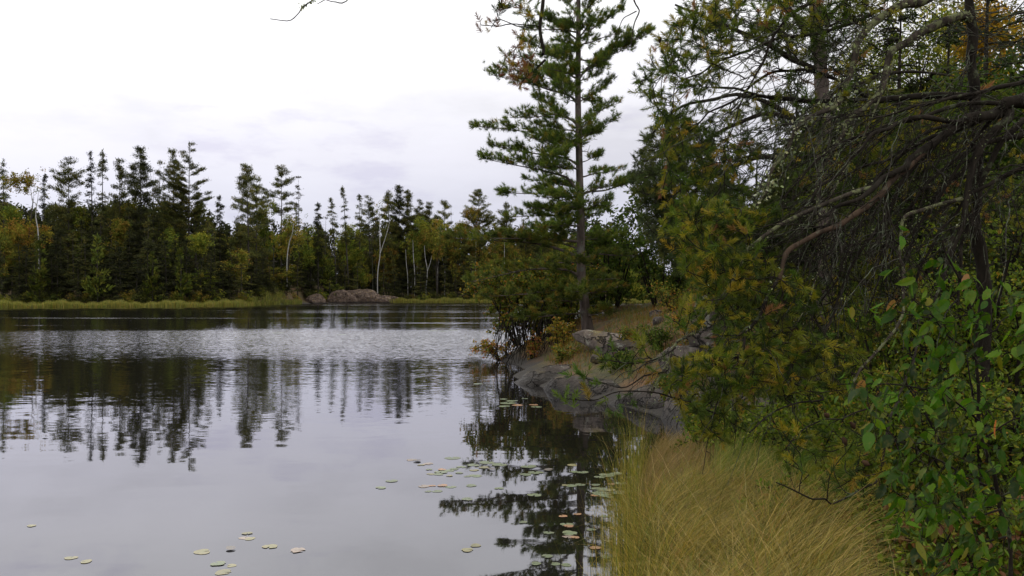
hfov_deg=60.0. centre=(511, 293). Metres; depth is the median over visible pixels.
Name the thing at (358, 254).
birch tree
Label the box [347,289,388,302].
shore rock
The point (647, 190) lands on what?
pine tree
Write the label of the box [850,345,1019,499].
shrub
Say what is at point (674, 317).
heath shrub
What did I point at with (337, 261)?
birch tree
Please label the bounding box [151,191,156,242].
dead tree
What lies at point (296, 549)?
lily pad
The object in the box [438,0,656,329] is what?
white pine
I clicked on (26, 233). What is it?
birch tree
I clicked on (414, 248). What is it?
birch tree
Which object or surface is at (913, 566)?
shrub
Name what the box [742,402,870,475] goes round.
shrub
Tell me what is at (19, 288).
spruce tree
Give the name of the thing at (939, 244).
understory bush
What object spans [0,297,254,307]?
shore reeds
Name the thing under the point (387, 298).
shore rock
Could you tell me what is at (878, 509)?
shrub
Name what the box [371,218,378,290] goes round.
dead tree
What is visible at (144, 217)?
spruce tree
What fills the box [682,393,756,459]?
shrub
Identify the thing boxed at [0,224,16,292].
birch tree
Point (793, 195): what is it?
spruce tree
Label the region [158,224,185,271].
birch tree
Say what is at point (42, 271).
young pine
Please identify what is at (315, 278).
spruce tree
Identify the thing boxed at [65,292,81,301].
shore shrub
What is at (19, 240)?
spruce tree
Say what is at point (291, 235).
birch tree
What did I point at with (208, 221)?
spruce tree
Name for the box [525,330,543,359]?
orange shrub
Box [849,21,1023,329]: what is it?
spruce tree
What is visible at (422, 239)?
birch tree
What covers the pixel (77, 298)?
shore shrub
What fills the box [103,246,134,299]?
spruce tree
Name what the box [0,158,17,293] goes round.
spruce tree
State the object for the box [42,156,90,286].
pine tree
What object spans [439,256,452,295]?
spruce tree
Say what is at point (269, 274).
spruce tree
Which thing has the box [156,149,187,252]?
pine tree
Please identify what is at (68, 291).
spruce tree
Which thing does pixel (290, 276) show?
birch tree
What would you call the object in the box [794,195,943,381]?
spruce tree
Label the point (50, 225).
spruce tree
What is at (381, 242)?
spruce tree
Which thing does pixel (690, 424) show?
shrub
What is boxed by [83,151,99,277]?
spruce tree
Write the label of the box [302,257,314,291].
spruce tree
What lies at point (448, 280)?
spruce tree
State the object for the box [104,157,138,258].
pine tree
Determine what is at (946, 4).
birch tree
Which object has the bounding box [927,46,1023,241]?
birch tree
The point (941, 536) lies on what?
shrub
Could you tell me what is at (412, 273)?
spruce tree
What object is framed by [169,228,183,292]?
spruce tree
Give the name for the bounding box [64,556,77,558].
lily pad
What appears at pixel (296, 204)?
spruce tree
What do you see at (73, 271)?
spruce tree
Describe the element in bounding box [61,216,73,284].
spruce tree
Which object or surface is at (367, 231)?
pine tree
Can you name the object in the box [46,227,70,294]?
spruce tree
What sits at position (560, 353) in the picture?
heath shrub
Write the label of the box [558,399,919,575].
sedge
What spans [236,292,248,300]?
shore shrub
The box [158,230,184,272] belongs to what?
birch tree
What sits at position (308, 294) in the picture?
shore shrub
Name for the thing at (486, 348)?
orange shrub
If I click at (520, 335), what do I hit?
dead brush
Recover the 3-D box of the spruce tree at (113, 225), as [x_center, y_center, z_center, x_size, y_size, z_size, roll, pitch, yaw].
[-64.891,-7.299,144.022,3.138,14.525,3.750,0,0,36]
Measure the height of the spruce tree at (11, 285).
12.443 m
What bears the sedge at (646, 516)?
on the ground at (526, 364)
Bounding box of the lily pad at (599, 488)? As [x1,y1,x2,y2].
[591,487,606,490]
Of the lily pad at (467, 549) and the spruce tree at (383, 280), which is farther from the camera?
the spruce tree at (383, 280)
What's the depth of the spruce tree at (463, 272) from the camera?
190.02 m
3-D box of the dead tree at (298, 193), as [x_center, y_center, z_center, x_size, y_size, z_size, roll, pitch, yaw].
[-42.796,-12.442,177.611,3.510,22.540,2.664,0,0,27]
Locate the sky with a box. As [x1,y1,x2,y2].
[0,0,1023,272]
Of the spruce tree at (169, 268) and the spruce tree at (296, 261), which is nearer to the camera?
the spruce tree at (169, 268)
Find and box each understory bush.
[715,290,837,396]
[743,314,870,417]
[757,258,921,367]
[815,209,1012,369]
[899,171,1021,375]
[922,148,1023,389]
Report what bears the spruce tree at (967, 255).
on the ground at (526, 364)
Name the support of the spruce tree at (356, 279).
on the ground at (526, 364)
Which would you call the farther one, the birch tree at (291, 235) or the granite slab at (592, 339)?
the birch tree at (291, 235)
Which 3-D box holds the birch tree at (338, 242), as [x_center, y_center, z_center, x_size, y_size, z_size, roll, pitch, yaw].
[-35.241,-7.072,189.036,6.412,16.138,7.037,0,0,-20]
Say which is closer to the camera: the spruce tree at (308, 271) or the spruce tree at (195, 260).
the spruce tree at (195, 260)
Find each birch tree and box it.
[0,204,26,281]
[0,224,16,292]
[1,171,53,275]
[10,235,36,282]
[17,167,49,268]
[70,202,93,263]
[102,218,131,283]
[120,201,142,281]
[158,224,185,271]
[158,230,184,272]
[185,231,220,294]
[216,231,234,270]
[219,244,250,298]
[251,199,279,290]
[266,265,285,290]
[269,213,307,279]
[274,264,296,288]
[285,208,307,281]
[291,225,322,279]
[312,235,330,286]
[314,251,330,288]
[332,223,361,284]
[332,247,351,276]
[348,247,367,288]
[358,266,372,288]
[360,236,377,269]
[370,201,389,292]
[372,245,398,293]
[397,236,412,282]
[405,215,430,296]
[406,226,423,295]
[417,231,432,297]
[420,218,452,294]
[447,220,469,297]
[447,248,466,296]
[457,267,470,288]
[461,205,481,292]
[476,241,503,276]
[496,236,521,275]
[556,239,575,265]
[617,269,647,298]
[829,47,958,108]
[843,0,1022,93]
[896,0,1023,89]
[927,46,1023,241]
[947,0,1023,95]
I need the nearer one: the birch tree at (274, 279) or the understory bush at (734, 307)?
the understory bush at (734, 307)
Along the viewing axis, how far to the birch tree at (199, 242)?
137.26 m
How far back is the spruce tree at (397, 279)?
193.51 m
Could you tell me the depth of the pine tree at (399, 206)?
194.49 m
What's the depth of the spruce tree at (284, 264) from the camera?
172.21 m
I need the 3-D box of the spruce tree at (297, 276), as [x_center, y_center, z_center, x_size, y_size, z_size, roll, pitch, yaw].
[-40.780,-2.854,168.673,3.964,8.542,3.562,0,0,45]
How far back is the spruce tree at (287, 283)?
162.38 m
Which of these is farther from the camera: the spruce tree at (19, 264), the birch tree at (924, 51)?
the spruce tree at (19, 264)
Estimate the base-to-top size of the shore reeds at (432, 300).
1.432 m
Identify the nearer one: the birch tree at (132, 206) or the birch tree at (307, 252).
the birch tree at (132, 206)
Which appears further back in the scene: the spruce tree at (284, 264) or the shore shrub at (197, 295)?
the spruce tree at (284, 264)
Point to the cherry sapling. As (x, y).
(938, 412)
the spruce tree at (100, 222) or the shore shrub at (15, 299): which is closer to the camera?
the shore shrub at (15, 299)
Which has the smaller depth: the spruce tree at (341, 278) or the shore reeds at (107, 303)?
the shore reeds at (107, 303)
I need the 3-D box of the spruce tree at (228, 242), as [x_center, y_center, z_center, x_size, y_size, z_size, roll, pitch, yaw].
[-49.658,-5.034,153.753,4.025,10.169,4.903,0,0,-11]
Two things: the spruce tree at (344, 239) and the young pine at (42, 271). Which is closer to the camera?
the young pine at (42, 271)
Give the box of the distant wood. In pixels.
[0,197,696,291]
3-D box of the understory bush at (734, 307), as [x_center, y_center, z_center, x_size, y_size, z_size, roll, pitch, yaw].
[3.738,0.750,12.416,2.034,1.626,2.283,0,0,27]
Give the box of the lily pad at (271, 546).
[262,544,276,547]
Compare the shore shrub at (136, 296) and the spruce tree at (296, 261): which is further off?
the spruce tree at (296, 261)
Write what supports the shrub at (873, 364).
on the ground at (526, 364)
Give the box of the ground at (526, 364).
[0,272,1023,574]
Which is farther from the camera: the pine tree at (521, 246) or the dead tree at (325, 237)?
the pine tree at (521, 246)
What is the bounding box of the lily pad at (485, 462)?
[479,461,494,463]
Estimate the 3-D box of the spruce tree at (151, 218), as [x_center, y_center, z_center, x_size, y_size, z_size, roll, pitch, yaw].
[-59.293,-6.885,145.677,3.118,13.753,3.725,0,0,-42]
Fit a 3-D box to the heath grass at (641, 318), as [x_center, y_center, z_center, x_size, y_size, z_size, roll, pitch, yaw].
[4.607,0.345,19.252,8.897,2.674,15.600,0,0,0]
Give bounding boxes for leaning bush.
[459,260,543,346]
[510,249,576,334]
[525,261,601,327]
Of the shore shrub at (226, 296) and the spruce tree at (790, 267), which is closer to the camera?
the spruce tree at (790, 267)
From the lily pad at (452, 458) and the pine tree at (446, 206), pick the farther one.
the pine tree at (446, 206)
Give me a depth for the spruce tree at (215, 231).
141.08 m
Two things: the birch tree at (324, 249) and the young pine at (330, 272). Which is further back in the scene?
the birch tree at (324, 249)
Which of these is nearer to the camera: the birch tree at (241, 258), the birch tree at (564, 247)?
the birch tree at (241, 258)
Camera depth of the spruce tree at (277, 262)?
175.06 m
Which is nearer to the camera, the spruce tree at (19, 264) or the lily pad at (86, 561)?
the lily pad at (86, 561)
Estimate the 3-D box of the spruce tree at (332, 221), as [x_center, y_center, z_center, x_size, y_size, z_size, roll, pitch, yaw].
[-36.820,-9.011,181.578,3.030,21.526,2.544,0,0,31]
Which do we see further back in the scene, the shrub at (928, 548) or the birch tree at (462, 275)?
the birch tree at (462, 275)
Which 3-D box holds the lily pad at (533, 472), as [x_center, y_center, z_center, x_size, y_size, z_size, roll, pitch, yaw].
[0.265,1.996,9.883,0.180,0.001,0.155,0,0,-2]
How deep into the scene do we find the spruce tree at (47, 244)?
134.96 m
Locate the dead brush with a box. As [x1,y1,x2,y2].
[486,304,564,364]
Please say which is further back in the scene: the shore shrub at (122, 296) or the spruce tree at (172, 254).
the spruce tree at (172, 254)
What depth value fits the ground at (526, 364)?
20.24 m
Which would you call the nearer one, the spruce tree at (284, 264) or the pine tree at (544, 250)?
the spruce tree at (284, 264)
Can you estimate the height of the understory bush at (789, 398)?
1.403 m
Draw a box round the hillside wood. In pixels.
[717,63,1023,341]
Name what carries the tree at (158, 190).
on the ground at (526, 364)
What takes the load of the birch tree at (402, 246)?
on the ground at (526, 364)
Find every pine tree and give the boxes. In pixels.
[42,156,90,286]
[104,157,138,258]
[124,145,161,293]
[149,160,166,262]
[155,142,214,272]
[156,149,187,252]
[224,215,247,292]
[228,163,267,291]
[239,174,274,290]
[259,164,296,279]
[356,195,381,288]
[377,190,401,294]
[385,184,408,295]
[395,189,418,291]
[411,199,429,281]
[417,201,443,292]
[430,199,460,278]
[460,188,499,277]
[494,202,516,279]
[513,218,539,287]
[528,218,554,260]
[548,220,568,252]
[602,222,618,283]
[622,0,957,339]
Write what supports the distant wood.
on the ground at (526, 364)
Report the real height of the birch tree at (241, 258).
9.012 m
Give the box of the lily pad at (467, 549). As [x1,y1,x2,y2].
[461,548,472,551]
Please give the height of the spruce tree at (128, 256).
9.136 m
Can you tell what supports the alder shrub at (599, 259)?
on the ground at (526, 364)
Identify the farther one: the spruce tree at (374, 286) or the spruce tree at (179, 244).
the spruce tree at (374, 286)
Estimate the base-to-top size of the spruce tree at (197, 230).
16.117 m
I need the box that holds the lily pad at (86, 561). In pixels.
[81,559,91,562]
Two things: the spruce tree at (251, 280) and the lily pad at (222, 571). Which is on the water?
the lily pad at (222, 571)
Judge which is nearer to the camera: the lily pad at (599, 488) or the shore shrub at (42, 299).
the lily pad at (599, 488)
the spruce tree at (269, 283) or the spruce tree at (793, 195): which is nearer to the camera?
the spruce tree at (793, 195)
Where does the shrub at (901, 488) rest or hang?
on the ground at (526, 364)
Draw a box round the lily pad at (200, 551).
[193,549,209,553]
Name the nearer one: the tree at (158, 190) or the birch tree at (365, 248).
the tree at (158, 190)
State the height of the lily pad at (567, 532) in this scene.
0.001 m
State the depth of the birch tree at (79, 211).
139.76 m
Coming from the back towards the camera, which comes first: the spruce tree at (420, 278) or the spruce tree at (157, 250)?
the spruce tree at (420, 278)
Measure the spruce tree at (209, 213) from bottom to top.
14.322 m
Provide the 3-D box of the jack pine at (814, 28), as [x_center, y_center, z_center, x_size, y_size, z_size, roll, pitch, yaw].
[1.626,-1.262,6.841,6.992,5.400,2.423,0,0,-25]
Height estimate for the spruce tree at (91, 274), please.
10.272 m
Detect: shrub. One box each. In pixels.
[11,295,27,303]
[17,293,30,301]
[35,289,52,301]
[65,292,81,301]
[67,293,83,302]
[80,295,96,302]
[82,292,90,302]
[116,291,131,300]
[121,290,134,302]
[130,288,147,302]
[167,291,183,300]
[191,290,207,302]
[203,289,225,300]
[219,294,231,300]
[232,290,252,301]
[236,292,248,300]
[252,288,265,298]
[275,283,286,291]
[277,283,292,295]
[291,293,300,299]
[303,289,313,297]
[417,293,431,299]
[428,291,437,298]
[467,338,516,360]
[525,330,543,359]
[543,316,576,349]
[549,343,581,363]
[569,186,653,308]
[572,254,614,320]
[604,347,634,372]
[605,219,693,307]
[617,324,651,339]
[638,322,679,352]
[641,279,696,312]
[651,368,699,405]
[667,303,688,345]
[670,402,752,455]
[682,192,750,294]
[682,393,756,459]
[722,398,838,464]
[736,456,873,530]
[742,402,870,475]
[763,475,887,529]
[785,366,904,453]
[792,534,948,575]
[796,492,924,569]
[797,420,960,520]
[816,272,965,413]
[841,511,978,575]
[842,241,1023,441]
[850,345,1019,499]
[853,527,1023,575]
[888,356,1023,517]
[890,214,1023,427]
[910,488,1023,575]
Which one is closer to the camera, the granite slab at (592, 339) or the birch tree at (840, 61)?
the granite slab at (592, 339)
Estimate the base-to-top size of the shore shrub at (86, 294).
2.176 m
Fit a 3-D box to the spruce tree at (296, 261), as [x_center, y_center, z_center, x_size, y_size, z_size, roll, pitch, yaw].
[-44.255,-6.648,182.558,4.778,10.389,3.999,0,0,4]
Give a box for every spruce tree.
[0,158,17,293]
[0,219,20,298]
[0,246,12,298]
[5,236,30,296]
[7,252,30,301]
[10,245,40,301]
[20,248,44,299]
[22,234,50,296]
[29,247,50,301]
[34,174,51,260]
[34,253,67,300]
[39,222,54,261]
[39,229,52,289]
[43,220,65,291]
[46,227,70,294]
[48,228,74,297]
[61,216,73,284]
[62,230,80,296]
[65,219,90,294]
[67,257,86,300]
[71,236,93,302]
[79,237,115,302]
[80,225,106,296]
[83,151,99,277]
[85,225,108,295]
[87,210,108,290]
[90,148,112,273]
[99,225,123,295]
[99,241,126,300]
[100,245,119,298]
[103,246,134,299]
[104,205,116,266]
[112,242,140,295]
[118,198,137,281]
[118,229,142,292]
[125,221,145,294]
[131,237,161,300]
[132,218,160,293]
[136,214,151,288]
[146,210,157,292]
[147,240,178,299]
[147,258,171,300]
[150,244,170,295]
[153,226,168,290]
[165,240,184,293]
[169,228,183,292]
[170,238,205,301]
[171,242,189,296]
[183,211,196,271]
[187,216,206,291]
[187,260,214,301]
[194,203,210,271]
[198,209,216,264]
[200,219,215,277]
[202,246,222,299]
[203,222,221,279]
[208,228,221,284]
[211,233,226,288]
[212,195,231,293]
[212,263,231,299]
[217,270,240,299]
[222,236,230,288]
[222,243,240,292]
[231,263,256,295]
[233,235,246,285]
[239,260,258,292]
[242,260,271,292]
[243,264,264,298]
[261,237,278,283]
[261,261,278,291]
[261,276,275,293]
[272,249,279,286]
[274,245,295,285]
[274,266,293,290]
[290,238,305,278]
[291,202,302,285]
[291,238,307,278]
[292,257,307,298]
[294,238,321,284]
[294,258,311,290]
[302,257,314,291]
[303,278,317,293]
[303,281,319,295]
[310,201,325,293]
[319,252,335,292]
[323,263,339,299]
[326,197,338,284]
[326,235,338,279]
[331,249,346,290]
[334,274,347,289]
[339,187,353,289]
[346,235,355,287]
[349,264,361,289]
[350,262,364,288]
[352,194,365,288]
[365,265,382,294]
[369,241,380,290]
[374,237,390,284]
[378,257,391,294]
[385,271,402,297]
[390,259,404,296]
[398,250,410,297]
[400,236,418,295]
[404,270,419,298]
[411,263,429,295]
[417,247,434,294]
[418,245,433,290]
[418,267,432,299]
[428,251,440,292]
[432,248,448,294]
[435,251,452,296]
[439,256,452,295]
[441,242,454,293]
[446,269,463,294]
[457,265,469,298]
[460,283,472,299]
[625,257,641,298]
[637,267,650,295]
[703,147,773,295]
[746,72,882,322]
[751,215,866,329]
[769,60,934,327]
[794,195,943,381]
[835,1,987,291]
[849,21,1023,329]
[854,177,969,389]
[896,0,1023,282]
[913,170,1023,380]
[922,4,1023,297]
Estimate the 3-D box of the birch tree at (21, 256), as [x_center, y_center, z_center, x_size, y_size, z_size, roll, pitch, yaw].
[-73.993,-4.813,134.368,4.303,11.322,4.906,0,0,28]
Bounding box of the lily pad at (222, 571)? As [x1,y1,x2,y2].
[215,569,230,574]
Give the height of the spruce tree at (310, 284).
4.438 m
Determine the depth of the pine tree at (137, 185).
140.04 m
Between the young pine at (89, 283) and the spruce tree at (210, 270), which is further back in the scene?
the spruce tree at (210, 270)
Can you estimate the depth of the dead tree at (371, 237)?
189.73 m
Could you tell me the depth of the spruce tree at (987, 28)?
14.50 m
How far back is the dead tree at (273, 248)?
162.45 m
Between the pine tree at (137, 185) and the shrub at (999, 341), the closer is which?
the shrub at (999, 341)
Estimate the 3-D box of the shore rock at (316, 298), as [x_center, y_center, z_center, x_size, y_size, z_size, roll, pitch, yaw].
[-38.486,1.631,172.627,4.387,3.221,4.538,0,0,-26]
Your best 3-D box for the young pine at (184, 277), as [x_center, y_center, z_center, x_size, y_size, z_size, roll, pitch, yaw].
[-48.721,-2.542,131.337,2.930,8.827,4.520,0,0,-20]
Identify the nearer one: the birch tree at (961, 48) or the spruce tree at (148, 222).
the birch tree at (961, 48)
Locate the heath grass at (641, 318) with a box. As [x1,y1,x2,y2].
[522,288,934,393]
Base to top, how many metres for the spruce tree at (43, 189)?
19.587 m
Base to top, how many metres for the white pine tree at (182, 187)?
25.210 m
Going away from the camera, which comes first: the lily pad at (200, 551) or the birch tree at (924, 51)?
the lily pad at (200, 551)
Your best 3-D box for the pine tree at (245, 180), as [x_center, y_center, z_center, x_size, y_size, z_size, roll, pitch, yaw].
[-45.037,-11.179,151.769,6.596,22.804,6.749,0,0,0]
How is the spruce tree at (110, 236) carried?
on the ground at (526, 364)
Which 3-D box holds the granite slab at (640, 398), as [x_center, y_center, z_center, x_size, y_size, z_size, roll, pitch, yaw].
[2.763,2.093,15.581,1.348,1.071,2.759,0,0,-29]
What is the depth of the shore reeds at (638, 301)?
185.72 m
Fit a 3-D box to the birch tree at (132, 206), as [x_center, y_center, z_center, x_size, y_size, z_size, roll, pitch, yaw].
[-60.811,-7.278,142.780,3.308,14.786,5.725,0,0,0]
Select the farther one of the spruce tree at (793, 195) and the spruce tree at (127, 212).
the spruce tree at (127, 212)
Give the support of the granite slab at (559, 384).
on the ground at (526, 364)
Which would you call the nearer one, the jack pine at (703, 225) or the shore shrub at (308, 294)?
the jack pine at (703, 225)
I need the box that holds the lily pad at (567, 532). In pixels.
[562,530,577,534]
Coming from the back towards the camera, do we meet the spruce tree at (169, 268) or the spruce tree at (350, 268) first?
the spruce tree at (350, 268)
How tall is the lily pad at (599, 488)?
0.001 m
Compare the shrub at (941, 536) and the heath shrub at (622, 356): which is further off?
the heath shrub at (622, 356)
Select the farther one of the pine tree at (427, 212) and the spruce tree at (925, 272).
the pine tree at (427, 212)
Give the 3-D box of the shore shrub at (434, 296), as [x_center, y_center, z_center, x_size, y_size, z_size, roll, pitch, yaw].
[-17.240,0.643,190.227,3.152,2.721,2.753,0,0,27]
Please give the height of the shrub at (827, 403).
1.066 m
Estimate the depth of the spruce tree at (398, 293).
189.39 m
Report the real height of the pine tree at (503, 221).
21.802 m
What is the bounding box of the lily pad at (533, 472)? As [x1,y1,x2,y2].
[528,471,543,473]
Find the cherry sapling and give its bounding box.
[834,225,1023,575]
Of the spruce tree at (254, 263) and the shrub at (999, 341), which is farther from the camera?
the spruce tree at (254, 263)
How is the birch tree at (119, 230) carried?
on the ground at (526, 364)
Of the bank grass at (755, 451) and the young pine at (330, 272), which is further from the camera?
the young pine at (330, 272)
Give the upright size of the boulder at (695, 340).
1.266 m
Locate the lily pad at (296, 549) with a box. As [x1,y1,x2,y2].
[291,548,305,551]
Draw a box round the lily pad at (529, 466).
[521,465,536,467]
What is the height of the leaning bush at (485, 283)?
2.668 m
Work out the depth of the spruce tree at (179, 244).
136.49 m
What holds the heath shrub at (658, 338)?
on the ground at (526, 364)
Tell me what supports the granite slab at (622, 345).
on the ground at (526, 364)
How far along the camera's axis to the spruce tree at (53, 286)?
126.55 m
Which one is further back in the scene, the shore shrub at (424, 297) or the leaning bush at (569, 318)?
the shore shrub at (424, 297)
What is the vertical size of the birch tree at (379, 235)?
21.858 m
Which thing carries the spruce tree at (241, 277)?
on the ground at (526, 364)
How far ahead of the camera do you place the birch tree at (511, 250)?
192.59 m
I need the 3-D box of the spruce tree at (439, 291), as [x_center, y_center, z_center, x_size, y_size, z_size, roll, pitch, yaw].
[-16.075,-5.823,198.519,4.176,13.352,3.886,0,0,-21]
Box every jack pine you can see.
[270,0,1023,415]
[551,38,1023,511]
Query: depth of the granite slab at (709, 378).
14.04 m
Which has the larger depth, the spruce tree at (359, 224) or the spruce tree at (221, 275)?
the spruce tree at (359, 224)
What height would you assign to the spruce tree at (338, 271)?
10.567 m
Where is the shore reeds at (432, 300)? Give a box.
[390,297,494,302]
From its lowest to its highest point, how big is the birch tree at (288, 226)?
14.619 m
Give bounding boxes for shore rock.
[305,293,326,303]
[327,290,358,302]
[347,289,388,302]
[382,295,398,302]
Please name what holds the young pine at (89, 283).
on the ground at (526, 364)
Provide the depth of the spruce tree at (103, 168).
140.65 m
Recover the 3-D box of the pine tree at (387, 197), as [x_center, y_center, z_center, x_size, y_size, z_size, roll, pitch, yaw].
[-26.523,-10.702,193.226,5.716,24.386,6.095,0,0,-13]
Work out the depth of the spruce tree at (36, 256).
126.02 m
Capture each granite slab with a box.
[514,364,574,385]
[543,376,620,397]
[572,330,621,349]
[590,338,647,363]
[609,382,668,408]
[657,345,703,377]
[661,386,746,428]
[704,346,768,392]
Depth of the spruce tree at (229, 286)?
139.18 m
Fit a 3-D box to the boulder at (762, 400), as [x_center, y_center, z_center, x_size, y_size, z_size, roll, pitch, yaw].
[3.189,1.600,11.140,0.664,0.589,0.856,0,0,-21]
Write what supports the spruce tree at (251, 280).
on the ground at (526, 364)
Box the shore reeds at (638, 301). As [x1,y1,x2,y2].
[494,297,650,302]
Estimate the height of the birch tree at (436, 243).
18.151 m
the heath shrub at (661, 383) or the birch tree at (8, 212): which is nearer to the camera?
the heath shrub at (661, 383)
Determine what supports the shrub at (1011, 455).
on the ground at (526, 364)
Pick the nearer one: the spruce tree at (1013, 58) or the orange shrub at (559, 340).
the spruce tree at (1013, 58)
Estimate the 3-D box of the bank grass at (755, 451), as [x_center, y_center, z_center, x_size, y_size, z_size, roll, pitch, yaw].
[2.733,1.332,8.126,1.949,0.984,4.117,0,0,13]
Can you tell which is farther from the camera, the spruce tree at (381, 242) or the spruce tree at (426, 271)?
the spruce tree at (426, 271)
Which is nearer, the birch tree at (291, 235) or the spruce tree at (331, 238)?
the birch tree at (291, 235)
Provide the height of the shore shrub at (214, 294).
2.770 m
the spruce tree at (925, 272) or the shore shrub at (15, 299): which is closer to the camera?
the spruce tree at (925, 272)
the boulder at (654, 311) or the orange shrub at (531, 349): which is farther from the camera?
the orange shrub at (531, 349)
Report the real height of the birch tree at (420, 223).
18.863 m
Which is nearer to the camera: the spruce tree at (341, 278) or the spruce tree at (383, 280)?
the spruce tree at (341, 278)
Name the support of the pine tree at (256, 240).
on the ground at (526, 364)
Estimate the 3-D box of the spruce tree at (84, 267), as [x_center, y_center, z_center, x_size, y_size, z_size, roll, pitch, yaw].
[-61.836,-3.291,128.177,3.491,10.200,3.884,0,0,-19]
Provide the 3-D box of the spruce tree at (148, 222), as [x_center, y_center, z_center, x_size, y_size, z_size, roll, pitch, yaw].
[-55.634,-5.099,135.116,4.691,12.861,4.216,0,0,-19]
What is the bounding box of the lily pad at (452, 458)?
[445,457,460,458]
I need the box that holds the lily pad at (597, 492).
[591,491,607,494]
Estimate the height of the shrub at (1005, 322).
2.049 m
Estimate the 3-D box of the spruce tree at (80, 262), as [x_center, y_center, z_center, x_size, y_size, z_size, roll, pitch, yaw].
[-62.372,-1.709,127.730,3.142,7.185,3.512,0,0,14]
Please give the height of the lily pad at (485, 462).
0.001 m
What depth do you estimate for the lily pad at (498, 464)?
10.35 m
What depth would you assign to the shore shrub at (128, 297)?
128.80 m
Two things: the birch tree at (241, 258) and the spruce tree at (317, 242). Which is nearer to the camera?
the birch tree at (241, 258)
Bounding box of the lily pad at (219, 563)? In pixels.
[210,561,225,565]
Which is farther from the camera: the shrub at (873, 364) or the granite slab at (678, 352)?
the granite slab at (678, 352)
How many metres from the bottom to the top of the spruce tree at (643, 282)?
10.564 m
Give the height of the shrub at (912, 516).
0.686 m
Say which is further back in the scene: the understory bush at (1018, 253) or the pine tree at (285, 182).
the pine tree at (285, 182)
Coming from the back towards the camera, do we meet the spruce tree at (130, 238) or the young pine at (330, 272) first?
the young pine at (330, 272)
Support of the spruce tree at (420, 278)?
on the ground at (526, 364)
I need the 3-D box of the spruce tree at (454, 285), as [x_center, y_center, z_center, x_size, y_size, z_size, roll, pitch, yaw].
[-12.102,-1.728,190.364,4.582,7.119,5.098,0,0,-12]
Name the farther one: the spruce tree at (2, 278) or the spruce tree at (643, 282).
the spruce tree at (643, 282)
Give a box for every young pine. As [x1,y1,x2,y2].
[25,239,55,302]
[81,233,114,302]
[139,251,165,301]
[173,247,192,300]
[319,257,343,295]
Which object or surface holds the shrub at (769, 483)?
on the ground at (526, 364)
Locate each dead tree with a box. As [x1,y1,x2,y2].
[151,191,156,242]
[268,227,276,274]
[293,176,305,278]
[324,217,328,290]
[366,228,374,289]
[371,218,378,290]
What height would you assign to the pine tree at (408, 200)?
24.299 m
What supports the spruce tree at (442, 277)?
on the ground at (526, 364)
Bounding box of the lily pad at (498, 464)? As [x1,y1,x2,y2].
[492,463,506,465]
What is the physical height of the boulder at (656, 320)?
0.239 m
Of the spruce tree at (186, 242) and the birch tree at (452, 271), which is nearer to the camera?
the spruce tree at (186, 242)
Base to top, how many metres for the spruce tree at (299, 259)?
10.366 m
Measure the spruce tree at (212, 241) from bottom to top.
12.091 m
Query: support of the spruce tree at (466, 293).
on the ground at (526, 364)
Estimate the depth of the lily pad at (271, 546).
6.99 m
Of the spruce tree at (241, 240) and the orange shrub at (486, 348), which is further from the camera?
the spruce tree at (241, 240)
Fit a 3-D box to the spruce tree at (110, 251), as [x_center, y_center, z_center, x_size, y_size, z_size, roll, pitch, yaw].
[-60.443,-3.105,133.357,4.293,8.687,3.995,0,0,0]
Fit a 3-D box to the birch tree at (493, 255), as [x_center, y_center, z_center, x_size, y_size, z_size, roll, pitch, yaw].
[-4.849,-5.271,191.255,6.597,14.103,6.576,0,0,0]
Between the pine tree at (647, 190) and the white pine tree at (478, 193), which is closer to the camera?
the pine tree at (647, 190)
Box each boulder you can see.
[649,310,661,317]
[653,316,664,325]
[686,295,733,350]
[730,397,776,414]
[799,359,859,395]
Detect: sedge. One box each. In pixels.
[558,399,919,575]
[579,430,973,575]
[607,420,781,559]
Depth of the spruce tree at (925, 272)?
10.01 m
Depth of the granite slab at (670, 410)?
13.65 m
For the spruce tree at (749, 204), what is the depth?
19.02 m
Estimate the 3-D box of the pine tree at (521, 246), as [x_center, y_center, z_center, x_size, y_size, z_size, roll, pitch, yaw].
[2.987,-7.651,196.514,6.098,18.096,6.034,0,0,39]
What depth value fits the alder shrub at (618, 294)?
26.75 m
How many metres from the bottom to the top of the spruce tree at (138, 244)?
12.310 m
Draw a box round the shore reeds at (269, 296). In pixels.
[240,290,301,305]
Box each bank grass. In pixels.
[704,388,946,498]
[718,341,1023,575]
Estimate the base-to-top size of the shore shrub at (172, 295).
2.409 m
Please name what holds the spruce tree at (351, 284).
on the ground at (526, 364)
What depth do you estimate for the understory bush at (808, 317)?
11.65 m
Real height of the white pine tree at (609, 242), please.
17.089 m
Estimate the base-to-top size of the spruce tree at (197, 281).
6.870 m
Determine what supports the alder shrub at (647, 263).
on the ground at (526, 364)
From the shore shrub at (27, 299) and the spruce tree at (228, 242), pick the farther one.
the spruce tree at (228, 242)
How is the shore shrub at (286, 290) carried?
on the ground at (526, 364)
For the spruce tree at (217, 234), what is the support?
on the ground at (526, 364)
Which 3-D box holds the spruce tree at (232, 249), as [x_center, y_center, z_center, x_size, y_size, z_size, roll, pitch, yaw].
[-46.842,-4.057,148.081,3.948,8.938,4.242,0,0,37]
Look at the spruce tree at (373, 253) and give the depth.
195.56 m
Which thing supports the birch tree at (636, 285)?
on the ground at (526, 364)
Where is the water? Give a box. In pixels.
[0,303,692,575]
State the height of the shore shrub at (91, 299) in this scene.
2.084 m
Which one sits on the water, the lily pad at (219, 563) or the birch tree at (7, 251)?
the lily pad at (219, 563)
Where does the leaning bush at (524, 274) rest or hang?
on the ground at (526, 364)

